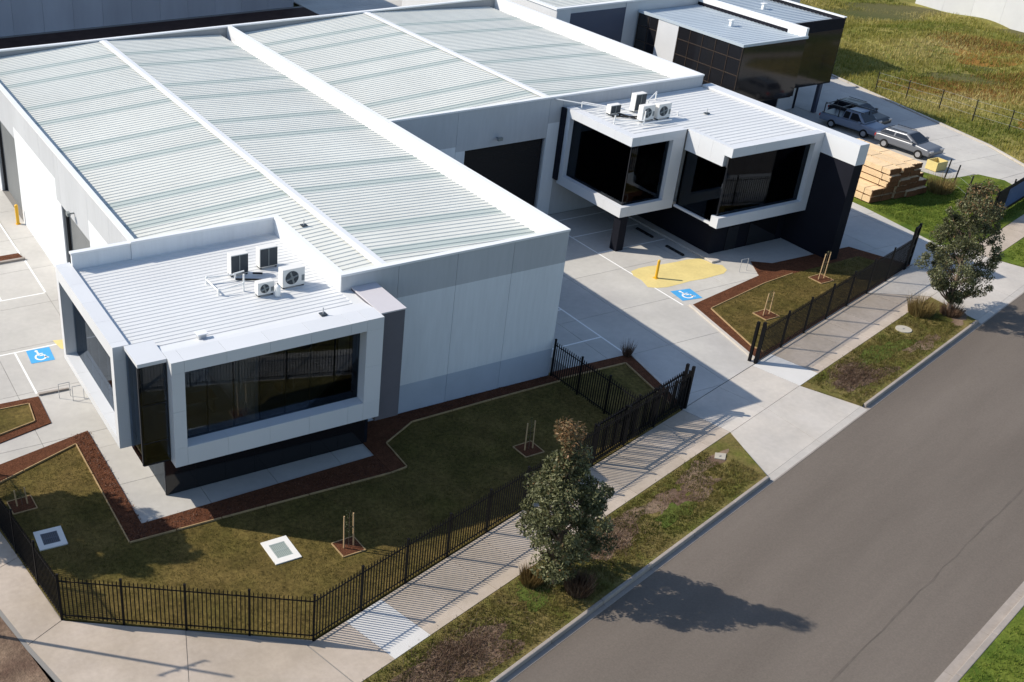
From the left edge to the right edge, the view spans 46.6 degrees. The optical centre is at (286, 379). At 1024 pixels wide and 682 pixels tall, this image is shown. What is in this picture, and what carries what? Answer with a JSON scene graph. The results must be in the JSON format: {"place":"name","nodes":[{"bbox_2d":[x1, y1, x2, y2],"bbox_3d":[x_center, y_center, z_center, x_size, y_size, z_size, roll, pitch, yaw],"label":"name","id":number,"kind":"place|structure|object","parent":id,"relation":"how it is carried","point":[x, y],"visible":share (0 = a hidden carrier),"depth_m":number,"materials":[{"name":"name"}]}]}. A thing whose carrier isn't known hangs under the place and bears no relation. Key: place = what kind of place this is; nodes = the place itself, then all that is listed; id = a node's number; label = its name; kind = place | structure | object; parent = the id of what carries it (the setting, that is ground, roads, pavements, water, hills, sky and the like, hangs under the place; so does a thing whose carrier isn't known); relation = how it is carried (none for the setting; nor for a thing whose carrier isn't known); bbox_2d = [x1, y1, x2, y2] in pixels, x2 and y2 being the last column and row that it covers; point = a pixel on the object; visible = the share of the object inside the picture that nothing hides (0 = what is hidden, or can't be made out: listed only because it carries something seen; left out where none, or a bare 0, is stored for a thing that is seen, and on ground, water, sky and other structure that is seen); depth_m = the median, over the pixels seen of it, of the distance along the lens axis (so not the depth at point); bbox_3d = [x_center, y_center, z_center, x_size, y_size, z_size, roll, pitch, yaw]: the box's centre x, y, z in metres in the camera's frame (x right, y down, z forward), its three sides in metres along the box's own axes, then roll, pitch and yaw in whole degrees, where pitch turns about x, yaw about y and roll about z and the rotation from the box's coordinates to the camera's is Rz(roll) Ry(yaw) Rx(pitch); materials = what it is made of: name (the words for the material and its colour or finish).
{"place":"outdoors","nodes":[
{"label":"outdoors","id":0,"kind":"place"},
{"bbox_2d":[0,404,33,433],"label":"lawn","id":1,"kind":"structure","parent":0,"point":[13,417],"depth_m":54.73,"materials":[{"name":"plant"}]},
{"bbox_2d":[0,617,54,681],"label":"side street verge","id":2,"kind":"structure","parent":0,"point":[18,663],"depth_m":41.14,"materials":[{"name":"soil"}]},
{"bbox_2d":[0,256,885,640],"bbox_3d":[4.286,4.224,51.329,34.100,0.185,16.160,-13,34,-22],"label":"lawn","id":3,"kind":"structure","parent":0,"point":[625,376],"depth_m":47.95,"materials":[{"name":"green plant"}]},
{"bbox_2d":[7,486,37,514],"bbox_3d":[-11.215,4.951,48.712,1.110,1.030,1.040,-13,34,-22],"label":"staked sapling","id":4,"kind":"object","parent":3,"relation":"on","point":[25,503],"visible":0.99,"depth_m":48.84,"materials":[{"name":"soil"}]},
{"bbox_2d":[33,526,67,550],"bbox_3d":[-9.626,6.513,47.058,1.150,0.080,1.250,-12,33,-20],"label":"drain pit","id":5,"kind":"object","parent":3,"relation":"on","point":[40,540],"visible":1,"depth_m":47.01,"materials":[{"name":"concrete"}]},
{"bbox_2d":[55,573,315,640],"bbox_3d":[-3.676,8.361,42.120,9.520,2.240,0.096,4,31,5],"label":"picket fence","id":6,"kind":"object","parent":3,"relation":"on","point":[186,625],"visible":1,"depth_m":42.09,"materials":[{"name":"black metal"}]},
{"bbox_2d":[260,535,301,564],"bbox_3d":[-0.207,6.923,46.561,1.150,0.080,1.480,-13,34,-22],"label":"drain pit","id":7,"kind":"object","parent":3,"relation":"on","point":[284,550],"visible":1,"depth_m":46.51,"materials":[{"name":"concrete"}]},
{"bbox_2d":[331,510,365,557],"bbox_3d":[2.537,6.034,46.329,1.110,1.912,1.040,-13,34,-22],"label":"staked sapling","id":8,"kind":"object","parent":3,"relation":"on","point":[344,547],"visible":1,"depth_m":46.63,"materials":[{"name":"soil"}]},
{"bbox_2d":[315,370,690,636],"bbox_3d":[10.168,4.594,48.646,24.286,2.240,0.096,-24,39,-35],"label":"picket fence","id":9,"kind":"object","parent":3,"relation":"on","point":[597,433],"visible":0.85,"depth_m":46.84,"materials":[{"name":"black metal"}]},
{"bbox_2d":[513,417,544,457],"bbox_3d":[11.134,2.511,52.483,1.110,1.771,1.040,-13,34,-22],"label":"staked sapling","id":10,"kind":"object","parent":3,"relation":"on","point":[531,448],"visible":1,"depth_m":52.75,"materials":[{"name":"soil"}]},
{"bbox_2d":[550,339,641,431],"bbox_3d":[14.887,0.324,55.828,0.096,2.240,6.036,-15,35,-24],"label":"picket fence","id":11,"kind":"object","parent":3,"relation":"on","point":[607,394],"visible":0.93,"depth_m":56.00,"materials":[{"name":"metal"}]},
{"bbox_2d":[592,371,684,454],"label":"sliding gate","id":12,"kind":"structure","parent":3,"relation":"on","point":[656,389],"depth_m":53.52,"materials":[{"name":"metal"}]},
{"bbox_2d":[0,0,1023,534],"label":"concrete yard","id":13,"kind":"structure","parent":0,"point":[616,306],"depth_m":65.01,"materials":[{"name":"grey concrete"}]},
{"bbox_2d":[0,396,50,443],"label":"garden bed","id":14,"kind":"object","parent":13,"relation":"on","point":[41,417],"visible":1,"depth_m":54.72,"materials":[{"name":"soil"}]},
{"bbox_2d":[26,347,54,363],"bbox_3d":[-12.785,-1.246,59.939,1.220,0.010,1.420,-11,33,-19],"label":"accessible parking symbol","id":15,"kind":"object","parent":13,"relation":"on","point":[40,355],"visible":1,"depth_m":59.91,"materials":[{"name":"blue paint"}]},
{"bbox_2d":[0,0,292,36],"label":"warehouse","id":16,"kind":"structure","parent":13,"relation":"on","point":[19,17],"depth_m":116.84,"materials":[{"name":"metal"}]},
{"bbox_2d":[0,7,318,48],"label":"easement","id":17,"kind":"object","parent":13,"relation":"on","point":[68,36],"visible":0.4,"depth_m":117.21,"materials":[{"name":"soil"}]},
{"bbox_2d":[0,430,389,540],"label":"garden bed","id":18,"kind":"object","parent":13,"relation":"on","point":[13,467],"visible":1,"depth_m":50.30,"materials":[{"name":"brown soil"}]},
{"bbox_2d":[73,375,557,540],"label":"mulch chips","id":19,"kind":"object","parent":18,"relation":"on","point":[138,531],"visible":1,"depth_m":50.19,"materials":[{"name":"wood"}]},
{"bbox_2d":[0,25,570,494],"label":"factory unit","id":20,"kind":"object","parent":13,"relation":"on","point":[148,181],"visible":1,"depth_m":55.20,"materials":[{"name":"metal"}]},
{"bbox_2d":[72,302,114,411],"bbox_3d":[-8.197,-1.128,50.486,0.100,3.830,7.660,-13,34,-22],"label":"window","id":21,"kind":"structure","parent":20,"relation":"in","point":[95,358],"depth_m":51.39,"materials":[{"name":"black glass"}]},
{"bbox_2d":[126,353,145,464],"bbox_3d":[-6.086,1.175,46.588,0.100,4.690,1.550,-13,34,-22],"label":"window","id":22,"kind":"structure","parent":20,"relation":"in","point":[131,368],"depth_m":46.54,"materials":[{"name":"black glass"}]},
{"bbox_2d":[136,362,170,465],"bbox_3d":[-5.288,1.427,46.185,1.210,4.690,0.100,-13,34,-22],"label":"window","id":23,"kind":"structure","parent":20,"relation":"in","point":[166,400],"depth_m":46.33,"materials":[{"name":"black glass"}]},
{"bbox_2d":[227,249,247,276],"bbox_3d":[-2.163,-5.181,51.656,0.860,1.050,0.450,-13,34,-22],"label":"air conditioner","id":24,"kind":"object","parent":20,"relation":"on","point":[237,261],"visible":0.98,"depth_m":51.44,"materials":[{"name":"metal"}]},
{"bbox_2d":[255,278,273,296],"bbox_3d":[-0.929,-3.964,50.037,0.780,0.660,0.429,-13,34,-22],"label":"air conditioner","id":25,"kind":"object","parent":20,"relation":"on","point":[264,286],"visible":1,"depth_m":49.89,"materials":[{"name":"metal"}]},
{"bbox_2d":[164,420,364,494],"bbox_3d":[-0.785,2.992,50.915,9.710,2.280,0.100,-13,34,-22],"label":"window","id":26,"kind":"structure","parent":20,"relation":"in","point":[225,467],"depth_m":50.99,"materials":[{"name":"black glass"}]},
{"bbox_2d":[256,243,277,269],"bbox_3d":[-0.874,-5.585,52.380,0.900,1.020,0.450,-13,34,-22],"label":"air conditioner","id":27,"kind":"object","parent":20,"relation":"on","point":[266,255],"visible":1,"depth_m":52.18,"materials":[{"name":"metal"}]},
{"bbox_2d":[187,333,359,438],"bbox_3d":[-0.575,0.098,48.078,8.220,3.550,0.100,-13,34,-22],"label":"window","id":28,"kind":"structure","parent":20,"relation":"in","point":[342,384],"depth_m":49.38,"materials":[{"name":"black glass"}]},
{"bbox_2d":[278,263,304,288],"bbox_3d":[0.256,-4.524,50.737,1.080,0.920,0.529,-13,34,-22],"label":"air conditioner","id":29,"kind":"object","parent":20,"relation":"on","point":[291,275],"visible":0.99,"depth_m":50.54,"materials":[{"name":"metal"}]},
{"bbox_2d":[0,273,792,542],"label":"timber edging","id":30,"kind":"object","parent":13,"relation":"on","point":[286,500],"visible":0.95,"depth_m":52.09,"materials":[{"name":"wood"}]},
{"bbox_2d":[363,375,559,471],"bbox_3d":[9.127,1.974,54.990,11.780,0.060,4.050,-13,34,-22],"label":"garden bed","id":31,"kind":"object","parent":13,"relation":"on","point":[385,429],"visible":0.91,"depth_m":54.80,"materials":[{"name":"soil"}]},
{"bbox_2d":[231,0,869,259],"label":"factory unit","id":32,"kind":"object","parent":13,"relation":"on","point":[479,86],"visible":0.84,"depth_m":72.88,"materials":[{"name":"metal"}]},
{"bbox_2d":[566,120,630,204],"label":"window","id":33,"kind":"structure","parent":32,"relation":"in","point":[598,161],"depth_m":71.47,"materials":[{"name":"black glass"}]},
{"bbox_2d":[621,141,668,204],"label":"window","id":34,"kind":"structure","parent":32,"relation":"in","point":[646,163],"depth_m":69.86,"materials":[{"name":"black glass"}]},
{"bbox_2d":[637,103,655,121],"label":"air conditioner","id":35,"kind":"object","parent":32,"relation":"on","point":[649,108],"visible":0.99,"depth_m":70.46,"materials":[{"name":"metal"}]},
{"bbox_2d":[654,101,671,119],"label":"air conditioner","id":36,"kind":"object","parent":32,"relation":"on","point":[662,109],"visible":1,"depth_m":70.81,"materials":[{"name":"metal"}]},
{"bbox_2d":[676,150,727,220],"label":"window","id":37,"kind":"structure","parent":32,"relation":"in","point":[701,181],"depth_m":69.51,"materials":[{"name":"black glass"}]},
{"bbox_2d":[716,144,810,215],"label":"window","id":38,"kind":"structure","parent":32,"relation":"in","point":[763,179],"depth_m":69.08,"materials":[{"name":"black glass"}]},
{"bbox_2d":[552,355,678,405],"bbox_3d":[16.881,0.389,57.776,4.920,0.060,5.280,-13,34,-22],"label":"garden bed","id":39,"kind":"object","parent":13,"relation":"on","point":[641,370],"visible":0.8,"depth_m":59.38,"materials":[{"name":"soil"}]},
{"bbox_2d":[631,258,726,287],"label":"yellow paint","id":40,"kind":"object","parent":13,"relation":"on","point":[677,272],"visible":1,"depth_m":69.24,"materials":[{"name":"paint"}]},
{"bbox_2d":[747,321,766,363],"bbox_3d":[24.334,-1.903,59.508,0.140,2.450,0.470,-24,39,-35],"label":"gate post","id":41,"kind":"object","parent":13,"relation":"on","point":[759,342],"visible":1,"depth_m":59.45,"materials":[{"name":"metal"}]},
{"bbox_2d":[693,247,909,359],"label":"garden bed","id":42,"kind":"object","parent":13,"relation":"on","point":[765,271],"visible":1,"depth_m":69.04,"materials":[{"name":"brown soil"}]},
{"bbox_2d":[712,256,900,350],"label":"lawn","id":43,"kind":"structure","parent":42,"relation":"on","point":[783,294],"depth_m":66.45,"materials":[{"name":"green plant"}]},
{"bbox_2d":[757,236,915,362],"bbox_3d":[31.032,-4.680,64.454,17.346,2.240,0.096,-24,39,-35],"label":"picket fence","id":44,"kind":"object","parent":13,"relation":"on","point":[870,282],"visible":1,"depth_m":64.16,"materials":[{"name":"black metal"}]},
{"bbox_2d":[819,99,887,137],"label":"parked car","id":45,"kind":"object","parent":13,"relation":"on","point":[864,122],"visible":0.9,"depth_m":90.87,"materials":[{"name":"grey metal"}]},
{"bbox_2d":[828,96,891,124],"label":"parked car","id":46,"kind":"object","parent":13,"relation":"on","point":[882,118],"visible":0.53,"depth_m":93.17,"materials":[{"name":"grey metal"}]},
{"bbox_2d":[874,124,944,158],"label":"parked car","id":47,"kind":"object","parent":13,"relation":"on","point":[919,144],"visible":0.99,"depth_m":87.06,"materials":[{"name":"silver metal"}]},
{"bbox_2d":[853,171,1023,245],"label":"grass island","id":48,"kind":"structure","parent":13,"relation":"on","point":[978,178],"depth_m":78.42,"materials":[{"name":"plant"}]},
{"bbox_2d":[854,190,881,202],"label":"timber pack","id":49,"kind":"object","parent":48,"relation":"on","point":[865,197],"visible":0.38,"depth_m":78.86,"materials":[{"name":"wood"}]},
{"bbox_2d":[856,179,883,195],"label":"timber pack","id":50,"kind":"object","parent":49,"relation":"on","point":[866,187],"visible":0.34,"depth_m":78.77,"materials":[{"name":"wood"}]},
{"bbox_2d":[880,193,892,200],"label":"timber pack","id":51,"kind":"object","parent":48,"relation":"on","point":[886,196],"visible":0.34,"depth_m":79.08,"materials":[{"name":"wood"}]},
{"bbox_2d":[859,177,894,193],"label":"timber pack","id":52,"kind":"object","parent":51,"relation":"on","point":[888,190],"visible":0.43,"depth_m":78.93,"materials":[{"name":"wood"}]},
{"bbox_2d":[860,171,898,187],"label":"timber pack","id":53,"kind":"object","parent":52,"relation":"on","point":[874,179],"visible":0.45,"depth_m":78.94,"materials":[{"name":"wood"}]},
{"bbox_2d":[862,164,901,181],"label":"timber pack","id":54,"kind":"object","parent":53,"relation":"on","point":[882,176],"visible":0.49,"depth_m":78.55,"materials":[{"name":"wood"}]},
{"bbox_2d":[864,155,901,174],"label":"timber pack","id":55,"kind":"object","parent":54,"relation":"on","point":[882,166],"visible":0.45,"depth_m":78.64,"materials":[{"name":"wood"}]},
{"bbox_2d":[891,191,904,198],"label":"timber pack","id":56,"kind":"object","parent":48,"relation":"on","point":[895,195],"visible":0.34,"depth_m":79.40,"materials":[{"name":"wood"}]},
{"bbox_2d":[893,185,907,192],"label":"timber pack","id":57,"kind":"object","parent":56,"relation":"on","point":[897,188],"visible":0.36,"depth_m":79.07,"materials":[{"name":"wood"}]},
{"bbox_2d":[898,177,910,185],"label":"timber pack","id":58,"kind":"object","parent":57,"relation":"on","point":[904,181],"visible":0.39,"depth_m":78.80,"materials":[{"name":"wood"}]},
{"bbox_2d":[898,172,909,177],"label":"timber pack","id":59,"kind":"object","parent":58,"relation":"on","point":[905,175],"visible":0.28,"depth_m":78.80,"materials":[{"name":"wood"}]},
{"bbox_2d":[867,149,914,173],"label":"timber pack","id":60,"kind":"object","parent":59,"relation":"on","point":[906,167],"visible":0.59,"depth_m":79.18,"materials":[{"name":"wood"}]},
{"bbox_2d":[904,188,917,196],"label":"timber pack","id":61,"kind":"object","parent":48,"relation":"on","point":[911,192],"visible":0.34,"depth_m":79.71,"materials":[{"name":"wood"}]},
{"bbox_2d":[907,182,916,188],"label":"timber pack","id":62,"kind":"object","parent":61,"relation":"on","point":[911,185],"visible":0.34,"depth_m":79.64,"materials":[{"name":"wood"}]},
{"bbox_2d":[907,175,919,182],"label":"timber pack","id":63,"kind":"object","parent":62,"relation":"on","point":[914,178],"visible":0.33,"depth_m":79.30,"materials":[{"name":"wood"}]},
{"bbox_2d":[909,168,920,175],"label":"timber pack","id":64,"kind":"object","parent":63,"relation":"on","point":[916,171],"visible":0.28,"depth_m":79.17,"materials":[{"name":"wood"}]},
{"bbox_2d":[856,138,922,168],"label":"timber pack","id":65,"kind":"object","parent":64,"relation":"on","point":[900,157],"visible":0.59,"depth_m":80.20,"materials":[{"name":"wood"}]},
{"bbox_2d":[926,172,962,194],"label":"reed clump","id":66,"kind":"object","parent":48,"relation":"on","point":[938,187],"visible":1,"depth_m":80.29,"materials":[{"name":"green plant"}]},
{"bbox_2d":[995,177,1023,209],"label":"banner fence","id":67,"kind":"object","parent":13,"relation":"on","point":[1012,194],"visible":0.74,"depth_m":77.43,"materials":[{"name":"fabric"}]},
{"bbox_2d":[0,215,1023,681],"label":"footpath","id":68,"kind":"structure","parent":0,"point":[378,635],"depth_m":43.56,"materials":[{"name":"concrete"}]},
{"bbox_2d":[0,499,59,612],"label":"picket fence","id":69,"kind":"object","parent":68,"relation":"on","point":[12,529],"visible":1,"depth_m":44.60,"materials":[{"name":"metal"}]},
{"bbox_2d":[3,2,1023,85],"bbox_3d":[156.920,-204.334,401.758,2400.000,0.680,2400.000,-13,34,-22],"label":"ground","id":70,"kind":"structure","parent":0,"point":[879,10],"depth_m":126.54,"materials":[{"name":"plant"}]},
{"bbox_2d":[915,0,1023,31],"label":"warehouse","id":71,"kind":"structure","parent":70,"relation":"on","point":[1009,14],"depth_m":123.24,"materials":[{"name":"metal"}]},
{"bbox_2d":[402,0,846,112],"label":"office building","id":72,"kind":"structure","parent":0,"point":[776,53],"depth_m":92.45,"materials":[{"name":"metal"}]},
{"bbox_2d":[634,13,658,54],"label":"window","id":73,"kind":"structure","parent":72,"relation":"in","point":[647,26],"depth_m":95.26,"materials":[{"name":"black glass"}]},
{"bbox_2d":[673,26,743,91],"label":"window","id":74,"kind":"structure","parent":72,"relation":"in","point":[719,60],"depth_m":89.64,"materials":[{"name":"black glass"}]},
{"bbox_2d":[734,39,805,100],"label":"window","id":75,"kind":"structure","parent":72,"relation":"in","point":[769,71],"depth_m":88.66,"materials":[{"name":"black glass"}]},
{"bbox_2d":[795,28,842,86],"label":"window","id":76,"kind":"structure","parent":72,"relation":"in","point":[821,48],"depth_m":92.62,"materials":[{"name":"black glass"}]},
{"bbox_2d":[363,312,961,681],"bbox_3d":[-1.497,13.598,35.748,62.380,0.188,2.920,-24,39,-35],"label":"verge","id":77,"kind":"structure","parent":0,"point":[737,450],"depth_m":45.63,"materials":[{"name":"green plant"}]},
{"bbox_2d":[389,623,524,681],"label":"soil patch","id":78,"kind":"object","parent":77,"relation":"on","point":[521,644],"visible":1,"depth_m":41.61,"materials":[{"name":"soil"}]},
{"bbox_2d":[515,577,550,612],"bbox_3d":[9.555,8.288,44.672,1.317,0.099,2.335,9,32,14],"label":"grass patch","id":79,"kind":"object","parent":77,"relation":"on","point":[524,594],"visible":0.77,"depth_m":44.46,"materials":[{"name":"plant"}]},
{"bbox_2d":[518,561,543,588],"bbox_3d":[9.553,7.651,44.906,1.233,0.770,1.323,8,32,12],"label":"grass clump","id":80,"kind":"object","parent":79,"relation":"on","point":[529,579],"visible":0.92,"depth_m":44.84,"materials":[{"name":"green plant"}]},
{"bbox_2d":[515,416,618,585],"bbox_3d":[10.659,4.585,43.367,3.654,7.646,3.598,-1,31,-3],"label":"street tree","id":81,"kind":"object","parent":77,"relation":"on","point":[562,488],"visible":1,"depth_m":42.88,"materials":[{"name":"green plant"}]},
{"bbox_2d":[563,564,597,598],"bbox_3d":[11.299,7.856,44.494,1.569,0.880,1.574,9,32,13],"label":"grass clump","id":82,"kind":"object","parent":77,"relation":"on","point":[579,586],"visible":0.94,"depth_m":44.40,"materials":[{"name":"brown plant"}]},
{"bbox_2d":[582,522,638,560],"bbox_3d":[13.267,6.728,47.343,4.188,0.091,1.468,-20,37,-31],"label":"soil patch","id":83,"kind":"object","parent":77,"relation":"on","point":[626,532],"visible":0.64,"depth_m":47.45,"materials":[{"name":"soil"}]},
{"bbox_2d":[608,497,661,532],"bbox_3d":[14.808,5.769,48.963,3.874,0.095,0.736,-22,38,-32],"label":"soil patch","id":84,"kind":"object","parent":77,"relation":"on","point":[649,506],"visible":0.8,"depth_m":48.97,"materials":[{"name":"soil"}]},
{"bbox_2d":[383,355,897,681],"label":"dead weeds","id":85,"kind":"object","parent":77,"relation":"on","point":[853,374],"visible":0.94,"depth_m":42.20,"materials":[{"name":"brown plant"}]},
{"bbox_2d":[640,488,693,513],"bbox_3d":[16.412,5.402,49.606,3.645,0.092,1.580,-13,34,-22],"label":"soil patch","id":86,"kind":"object","parent":77,"relation":"on","point":[674,491],"visible":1,"depth_m":49.85,"materials":[{"name":"soil"}]},
{"bbox_2d":[655,501,696,527],"bbox_3d":[16.574,5.707,49.098,2.675,0.098,1.035,-20,37,-31],"label":"grass patch","id":87,"kind":"object","parent":77,"relation":"on","point":[673,508],"visible":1,"depth_m":49.05,"materials":[{"name":"plant"}]},
{"bbox_2d":[680,474,721,501],"bbox_3d":[18.032,4.821,50.601,1.278,0.094,2.916,22,37,31],"label":"soil patch","id":88,"kind":"object","parent":77,"relation":"on","point":[701,487],"visible":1,"depth_m":50.60,"materials":[{"name":"soil"}]},
{"bbox_2d":[675,449,728,484],"bbox_3d":[18.798,3.955,52.054,4.332,0.094,0.970,-24,39,-34],"label":"soil patch","id":89,"kind":"object","parent":77,"relation":"on","point":[726,451],"visible":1,"depth_m":51.98,"materials":[{"name":"soil"}]},
{"bbox_2d":[510,293,1023,681],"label":"road","id":90,"kind":"structure","parent":0,"point":[827,561],"depth_m":46.69,"materials":[{"name":"grey asphalt"}]},
{"bbox_2d":[490,292,1023,681],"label":"kerb","id":91,"kind":"structure","parent":90,"relation":"on","point":[979,643],"depth_m":44.65,"materials":[{"name":"concrete"}]},
{"bbox_2d":[830,486,1023,681],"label":"road seam","id":92,"kind":"object","parent":90,"relation":"on","point":[914,596],"visible":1,"depth_m":45.12,"materials":[{"name":"asphalt"}]},
{"bbox_2d":[683,249,1023,480],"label":"driveway crossing","id":93,"kind":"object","parent":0,"point":[775,426],"visible":0.85,"depth_m":56.55,"materials":[{"name":"concrete"}]},
{"bbox_2d":[801,297,975,406],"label":"verge","id":94,"kind":"structure","parent":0,"point":[936,315],"depth_m":60.63,"materials":[{"name":"green plant"}]},
{"bbox_2d":[859,339,915,367],"bbox_3d":[31.557,-1.422,61.228,5.633,0.099,1.317,-19,36,-29],"label":"grass patch","id":95,"kind":"object","parent":94,"relation":"on","point":[883,351],"visible":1,"depth_m":61.22,"materials":[{"name":"plant"}]},
{"bbox_2d":[906,293,941,317],"bbox_3d":[35.757,-4.150,64.695,2.098,1.099,1.884,9,32,14],"label":"grass clump","id":96,"kind":"object","parent":94,"relation":"on","point":[921,308],"visible":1,"depth_m":64.56,"materials":[{"name":"beige plant"}]},
{"bbox_2d":[939,299,967,317],"bbox_3d":[37.499,-3.973,64.863,1.503,0.659,1.566,6,31,9],"label":"grass clump","id":97,"kind":"object","parent":94,"relation":"on","point":[953,312],"visible":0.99,"depth_m":64.70,"materials":[{"name":"brown plant"}]},
{"bbox_2d":[914,178,1008,310],"bbox_3d":[37.319,-7.158,63.308,4.670,7.729,4.217,-13,34,-22],"label":"street tree","id":98,"kind":"object","parent":94,"relation":"on","point":[942,260],"visible":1,"depth_m":62.98,"materials":[{"name":"green plant"}]},
{"bbox_2d":[800,0,1023,164],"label":"field","id":99,"kind":"structure","parent":0,"point":[913,3],"depth_m":108.67,"materials":[{"name":"green plant"}]},
{"bbox_2d":[877,30,1023,100],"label":"rusty weeds","id":100,"kind":"object","parent":99,"relation":"on","point":[1005,45],"visible":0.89,"depth_m":104.87,"materials":[{"name":"orange plant"}]},
{"bbox_2d":[923,42,1023,66],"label":"rusty growth","id":101,"kind":"object","parent":99,"relation":"on","point":[976,61],"visible":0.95,"depth_m":110.28,"materials":[{"name":"plant"}]},
{"bbox_2d":[959,607,1023,681],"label":"verge","id":102,"kind":"structure","parent":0,"point":[1004,635],"depth_m":41.81,"materials":[{"name":"green plant"}]},
{"bbox_2d":[1001,237,1023,266],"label":"verge","id":103,"kind":"structure","parent":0,"point":[1007,259],"depth_m":71.86,"materials":[{"name":"green plant"}]},
{"bbox_2d":[869,180,1023,681],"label":"bright grass","id":104,"kind":"structure","parent":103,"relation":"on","point":[931,227],"depth_m":77.07,"materials":[{"name":"green plant"}]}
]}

